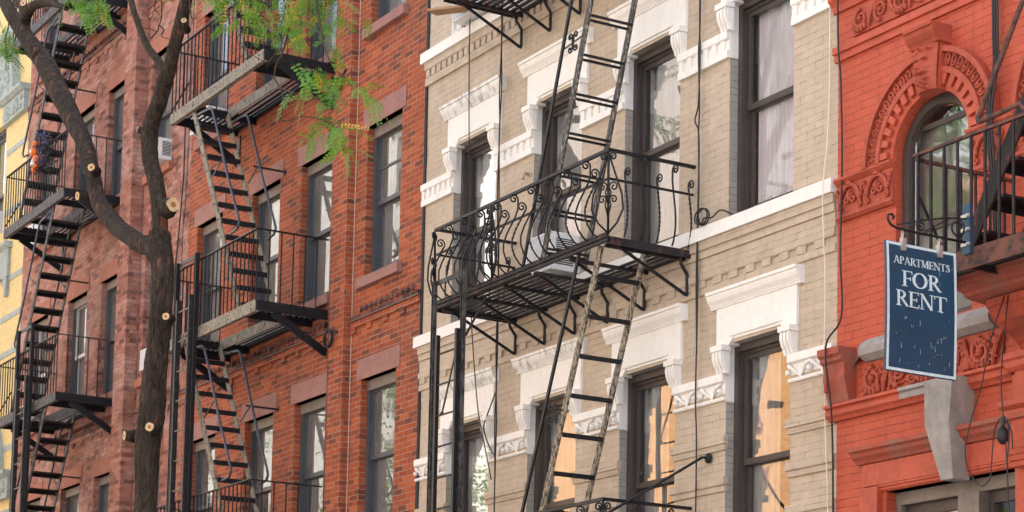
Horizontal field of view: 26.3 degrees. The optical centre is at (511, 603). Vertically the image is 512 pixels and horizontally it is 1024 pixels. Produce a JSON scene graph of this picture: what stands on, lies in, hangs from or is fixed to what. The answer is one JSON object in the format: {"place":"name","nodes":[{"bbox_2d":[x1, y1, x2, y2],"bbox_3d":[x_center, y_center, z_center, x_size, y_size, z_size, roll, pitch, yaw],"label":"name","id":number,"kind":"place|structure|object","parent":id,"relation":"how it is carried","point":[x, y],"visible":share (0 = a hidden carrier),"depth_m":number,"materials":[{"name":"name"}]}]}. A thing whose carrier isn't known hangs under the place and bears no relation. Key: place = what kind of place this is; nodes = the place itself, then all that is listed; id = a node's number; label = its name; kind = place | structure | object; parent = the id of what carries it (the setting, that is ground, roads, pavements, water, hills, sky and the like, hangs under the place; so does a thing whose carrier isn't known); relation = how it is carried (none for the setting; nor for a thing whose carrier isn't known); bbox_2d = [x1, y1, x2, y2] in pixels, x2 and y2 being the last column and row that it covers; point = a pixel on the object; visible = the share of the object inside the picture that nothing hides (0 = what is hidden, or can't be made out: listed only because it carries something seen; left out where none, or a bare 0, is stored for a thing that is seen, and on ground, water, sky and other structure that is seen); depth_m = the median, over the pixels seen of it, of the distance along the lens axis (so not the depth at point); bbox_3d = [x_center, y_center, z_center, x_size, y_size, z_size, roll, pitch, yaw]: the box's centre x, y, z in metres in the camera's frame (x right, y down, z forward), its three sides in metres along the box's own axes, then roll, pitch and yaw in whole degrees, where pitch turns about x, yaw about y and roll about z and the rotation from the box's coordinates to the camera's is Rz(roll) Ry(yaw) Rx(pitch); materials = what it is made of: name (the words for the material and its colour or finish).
{"place":"outdoors","nodes":[
{"label":"outdoors","id":0,"kind":"place"},
{"bbox_2d":[0,0,32,511],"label":"stucco building","id":1,"kind":"structure","parent":0,"point":[14,98],"depth_m":39.23,"materials":[{"name":"yellow paint"}]},
{"bbox_2d":[0,211,2,233],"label":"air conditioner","id":2,"kind":"object","parent":1,"relation":"attached to","point":[1,218],"visible":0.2,"depth_m":40.09,"materials":[{"name":"white plastic"}]},
{"bbox_2d":[0,128,6,210],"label":"window","id":3,"kind":"structure","parent":1,"relation":"in","point":[3,134],"depth_m":40.68,"materials":[{"name":"glass"}]},
{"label":"pavement","id":4,"kind":"structure","parent":0,"visible":0},
{"bbox_2d":[15,0,196,511],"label":"tenement","id":5,"kind":"structure","parent":4,"relation":"on","point":[120,72],"depth_m":34.86,"materials":[{"name":"red brick"}]},
{"bbox_2d":[28,500,39,511],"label":"window","id":6,"kind":"structure","parent":5,"relation":"in","point":[36,502],"depth_m":37.44,"materials":[{"name":"glass"}]},
{"bbox_2d":[26,224,46,248],"bbox_3d":[-8.041,-6.329,37.757,0.500,0.365,0.633,5,-7,-30],"label":"air conditioner","id":7,"kind":"object","parent":5,"relation":"attached to","point":[36,227],"visible":0.17,"depth_m":37.55,"materials":[{"name":"white plastic"}]},
{"bbox_2d":[33,318,47,400],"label":"window","id":8,"kind":"structure","parent":5,"relation":"in","point":[40,336],"depth_m":37.92,"materials":[{"name":"glass"}]},
{"bbox_2d":[41,142,54,218],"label":"window","id":9,"kind":"structure","parent":5,"relation":"in","point":[47,212],"depth_m":38.24,"materials":[{"name":"glass"}]},
{"bbox_2d":[48,0,59,52],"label":"window","id":10,"kind":"structure","parent":5,"relation":"in","point":[54,28],"depth_m":38.52,"materials":[{"name":"glass"}]},
{"bbox_2d":[0,0,127,511],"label":"fire escape","id":11,"kind":"object","parent":5,"relation":"attached to","point":[82,406],"visible":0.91,"depth_m":34.83,"materials":[{"name":"metal"}]},
{"bbox_2d":[28,130,57,176],"bbox_3d":[-7.441,-7.096,34.638,0.340,0.733,1.038,5,-7,-30],"label":"wreath","id":12,"kind":"object","parent":11,"relation":"attached to","point":[36,161],"visible":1,"depth_m":34.56,"materials":[{"name":"multicoloured"}]},
{"bbox_2d":[65,485,79,511],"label":"window","id":13,"kind":"structure","parent":5,"relation":"in","point":[71,495],"depth_m":35.95,"materials":[{"name":"glass"}]},
{"bbox_2d":[70,295,86,394],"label":"window","id":14,"kind":"structure","parent":5,"relation":"in","point":[80,306],"depth_m":36.22,"materials":[{"name":"glass"}]},
{"bbox_2d":[77,108,94,217],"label":"window","id":15,"kind":"structure","parent":5,"relation":"in","point":[88,119],"depth_m":36.53,"materials":[{"name":"glass"}]},
{"bbox_2d":[98,475,108,511],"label":"window","id":16,"kind":"structure","parent":5,"relation":"in","point":[103,481],"depth_m":34.61,"materials":[{"name":"glass"}]},
{"bbox_2d":[103,278,116,393],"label":"window","id":17,"kind":"structure","parent":5,"relation":"in","point":[111,288],"depth_m":34.87,"materials":[{"name":"glass"}]},
{"bbox_2d":[111,85,124,195],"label":"window","id":18,"kind":"structure","parent":5,"relation":"in","point":[119,94],"depth_m":35.20,"materials":[{"name":"glass"}]},
{"bbox_2d":[140,348,145,370],"bbox_3d":[-5.291,-3.612,32.502,0.340,0.305,0.423,5,-7,-30],"label":"air conditioner","id":19,"kind":"object","parent":5,"relation":"attached to","point":[142,354],"visible":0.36,"depth_m":32.53,"materials":[{"name":"white plastic"}]},
{"bbox_2d":[157,458,159,506],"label":"window","id":20,"kind":"structure","parent":5,"relation":"in","point":[159,458],"depth_m":32.79,"materials":[{"name":"glass"}]},
{"bbox_2d":[158,137,171,164],"bbox_3d":[-5.228,-6.755,32.822,0.340,0.325,0.423,5,-7,-30],"label":"air conditioner","id":21,"kind":"object","parent":5,"relation":"attached to","point":[164,150],"visible":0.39,"depth_m":32.62,"materials":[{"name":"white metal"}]},
{"bbox_2d":[158,53,173,138],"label":"window","id":22,"kind":"structure","parent":5,"relation":"in","point":[165,130],"depth_m":33.52,"materials":[{"name":"glass"}]},
{"bbox_2d":[157,14,189,500],"bbox_3d":[-4.982,-5.761,32.289,0.023,15.000,0.658,5,-7,-30],"label":"cable","id":23,"kind":"object","parent":5,"relation":"attached to","point":[181,193],"visible":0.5,"depth_m":32.08,"materials":[{"name":"black rubber"}]},
{"bbox_2d":[180,0,194,300],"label":"cable","id":24,"kind":"object","parent":5,"relation":"attached to","point":[187,163],"visible":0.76,"depth_m":31.95,"materials":[{"name":"black rubber"}]},
{"bbox_2d":[0,0,389,511],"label":"street tree","id":25,"kind":"object","parent":4,"relation":"on","point":[146,434],"visible":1,"depth_m":22.50,"materials":[{"name":"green plant"}]},
{"bbox_2d":[179,0,430,511],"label":"tenement","id":26,"kind":"structure","parent":4,"relation":"on","point":[367,218],"depth_m":27.32,"materials":[{"name":"red brick"}]},
{"bbox_2d":[194,437,214,511],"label":"window","id":27,"kind":"structure","parent":26,"relation":"in","point":[201,469],"depth_m":31.19,"materials":[{"name":"glass"}]},
{"bbox_2d":[190,105,225,136],"bbox_3d":[-4.248,-6.866,31.344,0.520,0.285,0.633,5,-7,-30],"label":"air conditioner","id":28,"kind":"object","parent":26,"relation":"attached to","point":[206,132],"visible":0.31,"depth_m":31.07,"materials":[{"name":"white plastic"}]},
{"bbox_2d":[201,217,222,341],"bbox_3d":[-4.172,-4.509,31.150,0.172,1.886,0.916,5,-7,-30],"label":"window","id":29,"kind":"structure","parent":26,"relation":"in","point":[211,240],"depth_m":31.45,"materials":[{"name":"glass"}]},
{"bbox_2d":[208,4,229,107],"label":"window","id":30,"kind":"structure","parent":26,"relation":"in","point":[222,98],"depth_m":31.78,"materials":[{"name":"glass"}]},
{"bbox_2d":[157,0,334,511],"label":"fire escape","id":31,"kind":"object","parent":26,"relation":"attached to","point":[188,343],"visible":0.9,"depth_m":28.49,"materials":[{"name":"black metal"}]},
{"bbox_2d":[250,415,272,511],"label":"window","id":32,"kind":"structure","parent":26,"relation":"in","point":[257,468],"depth_m":29.47,"materials":[{"name":"glass"}]},
{"bbox_2d":[255,183,280,323],"bbox_3d":[-3.184,-4.658,29.487,0.172,1.886,0.916,5,-7,-30],"label":"window","id":33,"kind":"structure","parent":26,"relation":"in","point":[265,220],"depth_m":29.76,"materials":[{"name":"glass"}]},
{"bbox_2d":[263,0,285,85],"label":"window","id":34,"kind":"structure","parent":26,"relation":"in","point":[267,78],"depth_m":30.07,"materials":[{"name":"glass"}]},
{"bbox_2d":[298,396,325,511],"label":"window","id":35,"kind":"structure","parent":26,"relation":"in","point":[312,413],"depth_m":28.10,"materials":[{"name":"glass"}]},
{"bbox_2d":[305,154,332,302],"bbox_3d":[-2.380,-4.780,28.132,0.172,1.886,0.916,5,-7,-30],"label":"window","id":36,"kind":"structure","parent":26,"relation":"in","point":[319,177],"depth_m":28.40,"materials":[{"name":"glass"}]},
{"bbox_2d":[312,0,336,59],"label":"window","id":37,"kind":"structure","parent":26,"relation":"in","point":[316,51],"depth_m":28.69,"materials":[{"name":"glass"}]},
{"bbox_2d":[323,68,346,511],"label":"cable","id":38,"kind":"object","parent":26,"relation":"attached to","point":[330,343],"visible":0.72,"depth_m":27.21,"materials":[{"name":"black rubber"}]},
{"bbox_2d":[364,371,395,511],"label":"window","id":39,"kind":"structure","parent":26,"relation":"in","point":[381,390],"depth_m":26.45,"materials":[{"name":"glass"}]},
{"bbox_2d":[371,113,402,272],"bbox_3d":[-1.413,-4.927,26.503,0.172,1.886,0.916,5,-7,-30],"label":"window","id":40,"kind":"structure","parent":26,"relation":"in","point":[387,138],"depth_m":26.77,"materials":[{"name":"glass"}]},
{"bbox_2d":[378,0,404,18],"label":"window","id":41,"kind":"structure","parent":26,"relation":"in","point":[384,6],"depth_m":27.07,"materials":[{"name":"glass"}]},
{"bbox_2d":[413,0,837,511],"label":"painted brick building","id":42,"kind":"structure","parent":4,"relation":"on","point":[764,84],"depth_m":21.43,"materials":[{"name":"grey brick"}]},
{"bbox_2d":[427,2,497,15],"bbox_3d":[-0.555,-6.623,24.383,0.853,0.116,0.170,-3,-7,34],"label":"plank","id":43,"kind":"object","parent":42,"relation":"attached to","point":[454,9],"visible":0.71,"depth_m":24.46,"materials":[{"name":"brown wood"}]},
{"bbox_2d":[452,0,498,25],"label":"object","id":44,"kind":"object","parent":42,"relation":"attached to","point":[461,18],"visible":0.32,"depth_m":24.56,"materials":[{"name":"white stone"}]},
{"bbox_2d":[462,422,488,511],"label":"window","id":45,"kind":"structure","parent":42,"relation":"in","point":[475,478],"depth_m":24.47,"materials":[{"name":"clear glass"}]},
{"bbox_2d":[458,136,494,319],"bbox_3d":[-0.272,-4.179,24.486,0.187,2.076,0.951,5,-7,-30],"label":"window","id":46,"kind":"structure","parent":42,"relation":"in","point":[482,176],"depth_m":24.80,"materials":[{"name":"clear glass"}]},
{"bbox_2d":[468,19,491,479],"bbox_3d":[-0.336,-4.634,24.066,0.013,6.722,0.723,5,-7,-30],"label":"cable","id":47,"kind":"object","parent":42,"relation":"attached to","point":[470,237],"visible":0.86,"depth_m":24.25,"materials":[{"name":"black rubber"}]},
{"bbox_2d":[483,2,503,511],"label":"cable","id":48,"kind":"object","parent":42,"relation":"attached to","point":[498,250],"visible":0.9,"depth_m":23.64,"materials":[{"name":"black rubber"}]},
{"bbox_2d":[521,171,530,179],"bbox_3d":[0.147,-4.569,23.361,0.119,0.105,0.070,5,-7,-30],"label":"wall hook","id":49,"kind":"object","parent":42,"relation":"attached to","point":[524,173],"depth_m":23.34,"materials":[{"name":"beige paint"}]},
{"bbox_2d":[525,231,579,282],"bbox_3d":[0.457,-3.560,22.549,0.450,0.395,0.493,5,-7,-30],"label":"air conditioner","id":50,"kind":"object","parent":42,"relation":"attached to","point":[564,267],"visible":0.34,"depth_m":22.34,"materials":[{"name":"white metal"}]},
{"bbox_2d":[534,397,575,511],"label":"window","id":51,"kind":"structure","parent":42,"relation":"in","point":[562,491],"depth_m":22.98,"materials":[{"name":"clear glass"}]},
{"bbox_2d":[539,92,581,287],"bbox_3d":[0.627,-4.315,22.973,0.187,2.076,0.951,5,-7,-30],"label":"window","id":52,"kind":"structure","parent":42,"relation":"in","point":[573,154],"depth_m":23.26,"materials":[{"name":"clear glass"}]},
{"bbox_2d":[426,0,711,511],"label":"fire escape","id":53,"kind":"object","parent":42,"relation":"attached to","point":[464,294],"visible":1,"depth_m":21.23,"materials":[{"name":"black metal"}]},
{"bbox_2d":[626,367,673,511],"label":"window","id":54,"kind":"structure","parent":42,"relation":"in","point":[648,392],"depth_m":21.46,"materials":[{"name":"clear glass"}]},
{"bbox_2d":[631,40,679,252],"bbox_3d":[1.523,-4.451,21.464,0.187,2.076,0.951,5,-7,-30],"label":"window","id":55,"kind":"structure","parent":42,"relation":"in","point":[656,90],"depth_m":21.72,"materials":[{"name":"clear glass"}]},
{"bbox_2d":[694,0,733,511],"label":"cable","id":56,"kind":"object","parent":42,"relation":"attached to","point":[702,223],"visible":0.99,"depth_m":20.44,"materials":[{"name":"black rubber"}]},
{"bbox_2d":[733,333,789,511],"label":"window","id":57,"kind":"structure","parent":42,"relation":"in","point":[757,456],"depth_m":19.93,"materials":[{"name":"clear glass"}]},
{"bbox_2d":[737,0,793,212],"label":"window","id":58,"kind":"structure","parent":42,"relation":"in","point":[766,32],"depth_m":20.20,"materials":[{"name":"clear glass"}]},
{"bbox_2d":[822,5,830,511],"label":"cord","id":59,"kind":"object","parent":42,"relation":"attached to","point":[823,240],"visible":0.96,"depth_m":18.79,"materials":[{"name":"beige plastic"}]},
{"bbox_2d":[817,0,1023,511],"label":"ornate red building","id":60,"kind":"structure","parent":4,"relation":"on","point":[915,75],"depth_m":17.85,"materials":[{"name":"brick"}]},
{"bbox_2d":[824,0,842,511],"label":"cable","id":61,"kind":"object","parent":60,"relation":"attached to","point":[825,359],"visible":1,"depth_m":18.56,"materials":[{"name":"black rubber"}]},
{"bbox_2d":[902,92,971,312],"bbox_3d":[3.528,-3.218,17.788,0.145,1.863,0.906,5,-7,-30],"label":"window","id":62,"kind":"structure","parent":60,"relation":"in","point":[950,122],"depth_m":17.93,"materials":[{"name":"clear glass"}]},
{"bbox_2d":[896,472,1014,511],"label":"window","id":63,"kind":"structure","parent":60,"relation":"in","point":[965,496],"depth_m":17.29,"materials":[{"name":"clear glass"}]},
{"bbox_2d":[913,0,1023,290],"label":"fire escape","id":64,"kind":"object","parent":60,"relation":"attached to","point":[990,251],"visible":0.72,"depth_m":15.82,"materials":[{"name":"black metal"}]},
{"bbox_2d":[886,213,969,247],"bbox_3d":[2.962,-2.719,15.628,0.739,0.234,0.090,5,-7,-30],"label":"sign bracket","id":65,"kind":"object","parent":64,"relation":"attached to","point":[964,229],"visible":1,"depth_m":15.67,"materials":[{"name":"black metal"}]},
{"bbox_2d":[883,230,956,380],"bbox_3d":[2.906,-2.130,15.544,0.652,1.036,0.052,5,-7,-30],"label":"hanging sign","id":66,"kind":"object","parent":65,"relation":"hanging from","point":[920,333],"visible":1,"depth_m":15.53,"materials":[{"name":"blue paint"}]},
{"bbox_2d":[964,296,1005,486],"bbox_3d":[3.559,-1.574,16.323,0.096,1.426,0.449,5,-7,-30],"label":"cable","id":67,"kind":"object","parent":60,"relation":"hanging from","point":[975,407],"visible":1,"depth_m":16.30,"materials":[{"name":"black rubber"}]},
{"bbox_2d":[996,418,1007,444],"bbox_3d":[3.614,-1.264,16.112,0.097,0.200,0.084,5,-7,-30],"label":"bulb","id":68,"kind":"object","parent":67,"relation":"hanging from","point":[1002,434],"visible":1,"depth_m":16.08,"materials":[{"name":"black rubber"}]},
{"bbox_2d":[986,0,999,231],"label":"cable","id":69,"kind":"object","parent":60,"relation":"attached to","point":[995,53],"visible":0.52,"depth_m":17.05,"materials":[{"name":"black rubber"}]},
{"bbox_2d":[1000,295,1012,511],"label":"cable","id":70,"kind":"object","parent":60,"relation":"attached to","point":[1009,430],"visible":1,"depth_m":16.07,"materials":[{"name":"black rubber"}]}
]}

